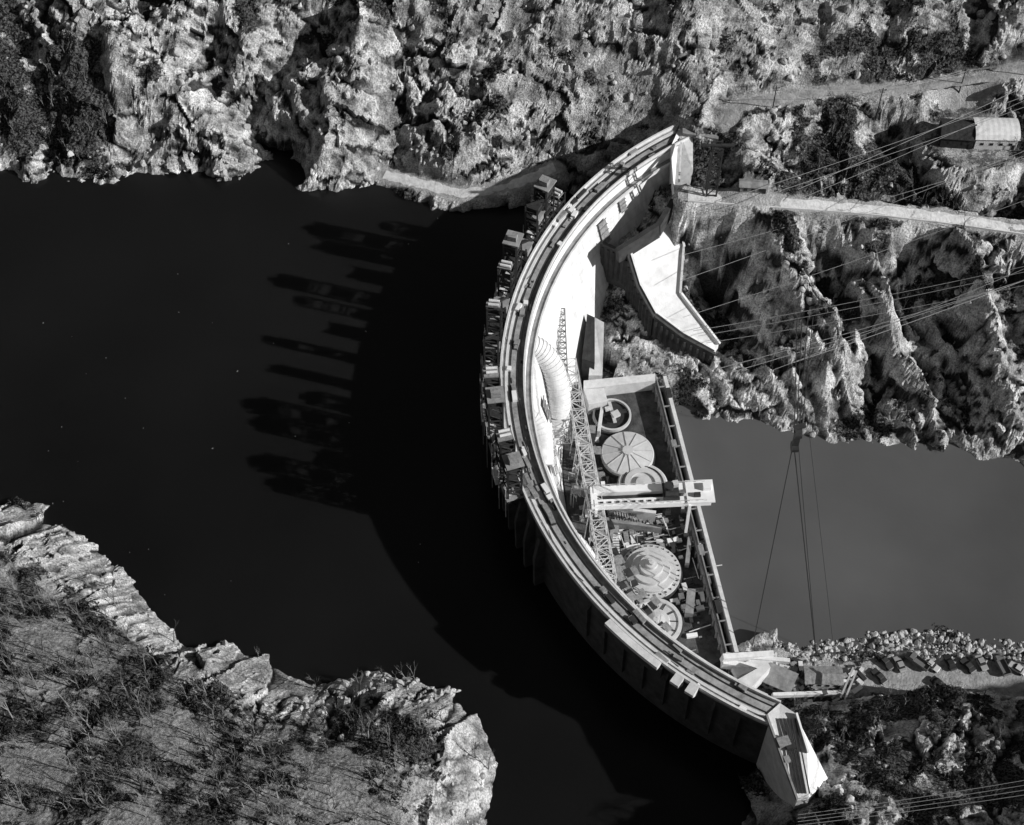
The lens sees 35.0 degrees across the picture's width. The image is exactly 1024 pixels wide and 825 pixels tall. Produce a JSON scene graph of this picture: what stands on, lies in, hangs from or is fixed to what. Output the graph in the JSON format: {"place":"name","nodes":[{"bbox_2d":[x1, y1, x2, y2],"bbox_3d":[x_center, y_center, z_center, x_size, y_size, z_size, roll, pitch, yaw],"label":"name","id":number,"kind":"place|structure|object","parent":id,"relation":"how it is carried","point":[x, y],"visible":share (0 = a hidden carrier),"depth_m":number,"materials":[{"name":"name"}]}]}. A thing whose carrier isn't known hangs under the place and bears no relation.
{"place":"outdoors","nodes":[
{"label":"outdoors","id":0,"kind":"place"},
{"bbox_2d":[0,144,756,824],"bbox_3d":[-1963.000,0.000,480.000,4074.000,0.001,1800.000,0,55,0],"label":"reservoir water","id":1,"kind":"structure","parent":0,"point":[306,366],"depth_m":472.66,"materials":[{"name":"black liquid"}]},
{"bbox_2d":[382,163,555,197],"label":"shore dirt road","id":2,"kind":"structure","parent":0,"point":[438,187],"depth_m":526.34,"materials":[{"name":"grey soil"}]},
{"bbox_2d":[0,0,1023,824],"bbox_3d":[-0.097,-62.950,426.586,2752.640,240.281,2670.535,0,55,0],"label":"rocky hillside terrain","id":3,"kind":"structure","parent":0,"point":[172,124],"depth_m":508.51,"materials":[{"name":"grey stone"}]},
{"bbox_2d":[0,504,493,824],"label":"bare trees","id":4,"kind":"object","parent":3,"relation":"on","point":[138,771],"visible":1,"depth_m":390.40,"materials":[{"name":"grey plant"}]},
{"bbox_2d":[0,0,1023,824],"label":"hillside shrubs","id":5,"kind":"object","parent":3,"relation":"on","point":[96,714],"visible":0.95,"depth_m":403.67,"materials":[{"name":"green plant"}]},
{"bbox_2d":[0,0,1023,824],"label":"scattered boulders","id":6,"kind":"object","parent":3,"relation":"on","point":[1002,356],"visible":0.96,"depth_m":510.44,"materials":[{"name":"grey stone"}]},
{"bbox_2d":[0,0,1023,824],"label":"hillside bare trees","id":7,"kind":"object","parent":3,"relation":"on","point":[700,412],"visible":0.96,"depth_m":502.98,"materials":[{"name":"grey plant"}]},
{"bbox_2d":[581,314,603,383],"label":"concrete pier","id":8,"kind":"structure","parent":3,"relation":"on","point":[592,363],"depth_m":506.65,"materials":[{"name":"grey concrete"}]},
{"bbox_2d":[600,199,720,362],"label":"spillway chute","id":9,"kind":"object","parent":3,"relation":"on","point":[643,269],"visible":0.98,"depth_m":506.76,"materials":[{"name":"concrete"}]},
{"bbox_2d":[495,124,827,808],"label":"arch dam","id":10,"kind":"structure","parent":3,"relation":"on","point":[632,644],"depth_m":437.80,"materials":[{"name":"concrete"}]},
{"bbox_2d":[480,332,500,385],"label":"gate hoist tower","id":11,"kind":"structure","parent":10,"relation":"on","point":[491,344],"depth_m":451.01,"materials":[{"name":"metal"}]},
{"bbox_2d":[480,364,500,435],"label":"gate hoist tower","id":12,"kind":"structure","parent":10,"relation":"on","point":[492,376],"depth_m":436.39,"materials":[{"name":"metal"}]},
{"bbox_2d":[480,367,500,403],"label":"gate hoist tower","id":13,"kind":"structure","parent":10,"relation":"on","point":[483,385],"depth_m":453.99,"materials":[{"name":"metal"}]},
{"bbox_2d":[486,431,498,474],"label":"gate hoist tower","id":14,"kind":"structure","parent":10,"relation":"on","point":[492,443],"depth_m":440.20,"materials":[{"name":"metal"}]},
{"bbox_2d":[483,299,502,353],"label":"gate hoist tower","id":15,"kind":"structure","parent":10,"relation":"on","point":[494,308],"depth_m":455.06,"materials":[{"name":"metal"}]},
{"bbox_2d":[482,386,505,451],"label":"gate hoist tower","id":16,"kind":"structure","parent":10,"relation":"on","point":[495,400],"depth_m":437.22,"materials":[{"name":"metal"}]},
{"bbox_2d":[490,294,509,332],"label":"gate hoist tower","id":17,"kind":"structure","parent":10,"relation":"on","point":[505,300],"depth_m":466.31,"materials":[{"name":"metal"}]},
{"bbox_2d":[491,425,515,497],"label":"gate hoist tower","id":18,"kind":"structure","parent":10,"relation":"on","point":[506,441],"depth_m":426.71,"materials":[{"name":"metal"}]},
{"bbox_2d":[494,260,514,301],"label":"gate hoist tower","id":19,"kind":"structure","parent":10,"relation":"on","point":[502,291],"depth_m":468.26,"materials":[{"name":"metal"}]},
{"bbox_2d":[498,451,524,516],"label":"gate hoist tower","id":20,"kind":"structure","parent":10,"relation":"on","point":[513,464],"depth_m":428.46,"materials":[{"name":"metal"}]},
{"bbox_2d":[502,230,523,287],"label":"gate hoist tower","id":21,"kind":"structure","parent":10,"relation":"on","point":[512,242],"depth_m":465.12,"materials":[{"name":"metal"}]},
{"bbox_2d":[514,238,533,269],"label":"gate hoist tower","id":22,"kind":"structure","parent":10,"relation":"on","point":[526,248],"depth_m":478.06,"materials":[{"name":"metal"}]},
{"bbox_2d":[523,195,544,245],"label":"gate hoist tower","id":23,"kind":"structure","parent":10,"relation":"on","point":[534,216],"depth_m":477.94,"materials":[{"name":"metal"}]},
{"bbox_2d":[534,174,556,231],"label":"gate hoist tower","id":24,"kind":"structure","parent":10,"relation":"on","point":[544,186],"depth_m":477.20,"materials":[{"name":"concrete"}]},
{"bbox_2d":[547,188,565,216],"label":"gate hoist tower","id":25,"kind":"structure","parent":10,"relation":"on","point":[559,206],"depth_m":490.07,"materials":[{"name":"metal"}]},
{"bbox_2d":[557,308,570,443],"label":"lattice derrick boom","id":26,"kind":"object","parent":10,"relation":"attached to","point":[564,348],"visible":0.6,"depth_m":490.64,"materials":[{"name":"grey metal"}]},
{"bbox_2d":[534,336,614,582],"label":"ribbed penstocks","id":27,"kind":"object","parent":10,"relation":"attached to","point":[552,368],"visible":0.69,"depth_m":477.06,"materials":[{"name":"metal"}]},
{"bbox_2d":[563,374,774,669],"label":"powerhouse","id":28,"kind":"structure","parent":3,"relation":"on","point":[697,599],"depth_m":481.84,"materials":[{"name":"concrete"}]},
{"bbox_2d":[562,358,616,583],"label":"crane trestle","id":29,"kind":"object","parent":28,"relation":"on","point":[596,480],"visible":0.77,"depth_m":477.03,"materials":[{"name":"metal"}]},
{"bbox_2d":[590,479,714,536],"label":"gantry crane","id":30,"kind":"object","parent":29,"relation":"on","point":[667,494],"visible":1,"depth_m":466.37,"materials":[{"name":"white paint"}]},
{"bbox_2d":[591,398,632,435],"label":"turbine pit cover","id":31,"kind":"object","parent":28,"relation":"on","point":[617,416],"visible":0.97,"depth_m":502.59,"materials":[{"name":"metal"}]},
{"bbox_2d":[568,425,672,631],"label":"scaffolding","id":32,"kind":"object","parent":28,"relation":"on","point":[628,573],"visible":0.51,"depth_m":469.85,"materials":[{"name":"metal"}]},
{"bbox_2d":[599,431,654,479],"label":"turbine pit cover","id":33,"kind":"object","parent":28,"relation":"on","point":[622,453],"visible":0.98,"depth_m":493.74,"materials":[{"name":"metal"}]},
{"bbox_2d":[616,465,667,509],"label":"turbine pit cover","id":34,"kind":"object","parent":28,"relation":"on","point":[651,473],"visible":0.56,"depth_m":489.63,"materials":[{"name":"metal"}]},
{"bbox_2d":[620,544,682,599],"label":"turbine pit cover","id":35,"kind":"object","parent":28,"relation":"on","point":[659,568],"visible":0.85,"depth_m":469.16,"materials":[{"name":"metal"}]},
{"bbox_2d":[635,598,683,640],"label":"turbine pit cover","id":36,"kind":"object","parent":28,"relation":"on","point":[671,615],"visible":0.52,"depth_m":462.91,"materials":[{"name":"metal"}]},
{"bbox_2d":[701,141,734,196],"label":"steel cableway tower","id":37,"kind":"structure","parent":3,"relation":"on","point":[715,169],"depth_m":487.42,"materials":[{"name":"grey metal"}]},
{"bbox_2d":[739,179,767,193],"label":"site hut","id":38,"kind":"object","parent":3,"relation":"on","point":[747,185],"visible":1,"depth_m":495.48,"materials":[{"name":"metal"}]},
{"bbox_2d":[739,188,765,193],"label":"windows and doors","id":39,"kind":"structure","parent":38,"relation":"in","point":[763,191],"depth_m":496.08,"materials":[{"name":"black glass"}]},
{"bbox_2d":[761,662,798,691],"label":"site hut","id":40,"kind":"object","parent":3,"relation":"on","point":[778,678],"visible":0.88,"depth_m":450.96,"materials":[{"name":"metal"}]},
{"bbox_2d":[726,652,845,697],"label":"concrete retaining walls","id":41,"kind":"structure","parent":3,"relation":"on","point":[754,677],"depth_m":449.87,"materials":[{"name":"white concrete"}]},
{"bbox_2d":[760,657,866,701],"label":"building material stacks","id":42,"kind":"object","parent":3,"relation":"on","point":[799,663],"visible":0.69,"depth_m":455.33,"materials":[{"name":"wood"}]},
{"bbox_2d":[803,665,843,688],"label":"site hut","id":43,"kind":"object","parent":3,"relation":"on","point":[824,677],"visible":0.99,"depth_m":452.80,"materials":[{"name":"metal"}]},
{"bbox_2d":[804,673,839,688],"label":"windows and doors","id":44,"kind":"structure","parent":43,"relation":"in","point":[837,686],"depth_m":453.35,"materials":[{"name":"black glass"}]},
{"bbox_2d":[840,667,856,699],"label":"conveyor frame","id":45,"kind":"object","parent":3,"relation":"on","point":[853,678],"visible":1,"depth_m":446.92,"materials":[{"name":"metal"}]},
{"bbox_2d":[678,87,1023,371],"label":"cableway ropes","id":46,"kind":"object","parent":3,"relation":"on","point":[989,292],"visible":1,"depth_m":489.68,"materials":[{"name":"metal"}]},
{"bbox_2d":[752,317,832,653],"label":"cableway hoist block","id":47,"kind":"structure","parent":46,"relation":"hanging from","point":[797,437],"depth_m":431.61,"materials":[{"name":"metal"}]},
{"bbox_2d":[688,200,1023,234],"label":"road retaining wall","id":48,"kind":"structure","parent":3,"relation":"on","point":[881,215],"depth_m":496.75,"materials":[{"name":"concrete"}]},
{"bbox_2d":[875,88,886,119],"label":"utility pole","id":49,"kind":"object","parent":3,"relation":"on","point":[879,104],"visible":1,"depth_m":508.90,"materials":[{"name":"black wood"}]},
{"bbox_2d":[774,60,1023,90],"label":"power lines","id":50,"kind":"object","parent":49,"relation":"attached to","point":[898,86],"visible":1,"depth_m":504.87,"materials":[{"name":"metal"}]},
{"bbox_2d":[877,654,894,670],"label":"parked car","id":51,"kind":"object","parent":3,"relation":"on","point":[887,663],"visible":1,"depth_m":458.02,"materials":[{"name":"paint"}]},
{"bbox_2d":[773,628,1023,661],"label":"riverbank riprap","id":52,"kind":"object","parent":3,"relation":"on","point":[928,636],"visible":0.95,"depth_m":465.83,"materials":[{"name":"grey stone"}]},
{"bbox_2d":[892,655,906,672],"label":"parked car","id":53,"kind":"object","parent":3,"relation":"on","point":[899,663],"visible":1,"depth_m":457.53,"materials":[{"name":"paint"}]},
{"bbox_2d":[798,780,1023,824],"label":"overhead lines","id":54,"kind":"object","parent":3,"relation":"on","point":[911,802],"visible":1,"depth_m":373.18,"materials":[{"name":"metal"}]},
{"bbox_2d":[904,651,931,671],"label":"parked truck","id":55,"kind":"object","parent":3,"relation":"on","point":[919,661],"visible":1,"depth_m":457.80,"materials":[{"name":"paint"}]},
{"bbox_2d":[925,657,940,672],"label":"parked car","id":56,"kind":"object","parent":3,"relation":"on","point":[935,667],"visible":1,"depth_m":457.04,"materials":[{"name":"paint"}]},
{"bbox_2d":[930,676,945,686],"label":"parked car","id":57,"kind":"object","parent":3,"relation":"on","point":[933,679],"visible":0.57,"depth_m":454.04,"materials":[{"name":"paint"}]},
{"bbox_2d":[942,653,956,671],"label":"parked car","id":58,"kind":"object","parent":3,"relation":"on","point":[949,661],"visible":1,"depth_m":457.16,"materials":[{"name":"paint"}]},
{"bbox_2d":[938,118,976,149],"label":"timber workshop","id":59,"kind":"structure","parent":3,"relation":"on","point":[965,138],"depth_m":504.30,"materials":[{"name":"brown wood"}]},
{"bbox_2d":[938,131,971,148],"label":"windows and doors","id":60,"kind":"structure","parent":59,"relation":"in","point":[970,145],"depth_m":505.75,"materials":[{"name":"black glass"}]},
{"bbox_2d":[959,657,976,673],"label":"parked car","id":61,"kind":"object","parent":3,"relation":"on","point":[969,667],"visible":1,"depth_m":456.61,"materials":[{"name":"paint"}]},
{"bbox_2d":[974,654,988,671],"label":"parked car","id":62,"kind":"object","parent":3,"relation":"on","point":[981,661],"visible":1,"depth_m":456.89,"materials":[{"name":"paint"}]},
{"bbox_2d":[972,117,1020,149],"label":"corrugated workshop","id":63,"kind":"structure","parent":3,"relation":"on","point":[999,133],"depth_m":503.95,"materials":[{"name":"metal"}]},
{"bbox_2d":[980,143,1014,149],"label":"windows and doors","id":64,"kind":"structure","parent":63,"relation":"in","point":[991,144],"depth_m":505.25,"materials":[{"name":"black glass"}]},
{"bbox_2d":[992,651,1011,676],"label":"parked truck","id":65,"kind":"object","parent":3,"relation":"on","point":[1002,664],"visible":1,"depth_m":456.45,"materials":[{"name":"paint"}]},
{"bbox_2d":[1008,660,1023,675],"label":"parked car","id":66,"kind":"object","parent":3,"relation":"on","point":[1016,667],"visible":1,"depth_m":455.69,"materials":[{"name":"paint"}]},
{"bbox_2d":[675,404,1023,657],"bbox_3d":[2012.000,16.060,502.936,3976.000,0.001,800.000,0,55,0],"label":"river water","id":67,"kind":"structure","parent":0,"point":[921,538],"depth_m":488.48,"materials":[{"name":"grey liquid"}]},
{"bbox_2d":[688,191,1023,230],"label":"abutment access road","id":68,"kind":"structure","parent":0,"point":[884,210],"depth_m":498.33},
{"bbox_2d":[721,65,1023,125],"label":"hillside dirt road","id":69,"kind":"structure","parent":0,"point":[731,114],"depth_m":512.33,"materials":[{"name":"grey soil"}]},
{"bbox_2d":[841,668,1023,689],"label":"riverside dirt road","id":70,"kind":"structure","parent":0,"point":[979,678],"depth_m":455.96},
{"bbox_2d":[870,668,887,684],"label":"parked car","id":71,"kind":"object","parent":70,"relation":"on","point":[878,675],"visible":1,"depth_m":455.56,"materials":[{"name":"paint"}]}
]}

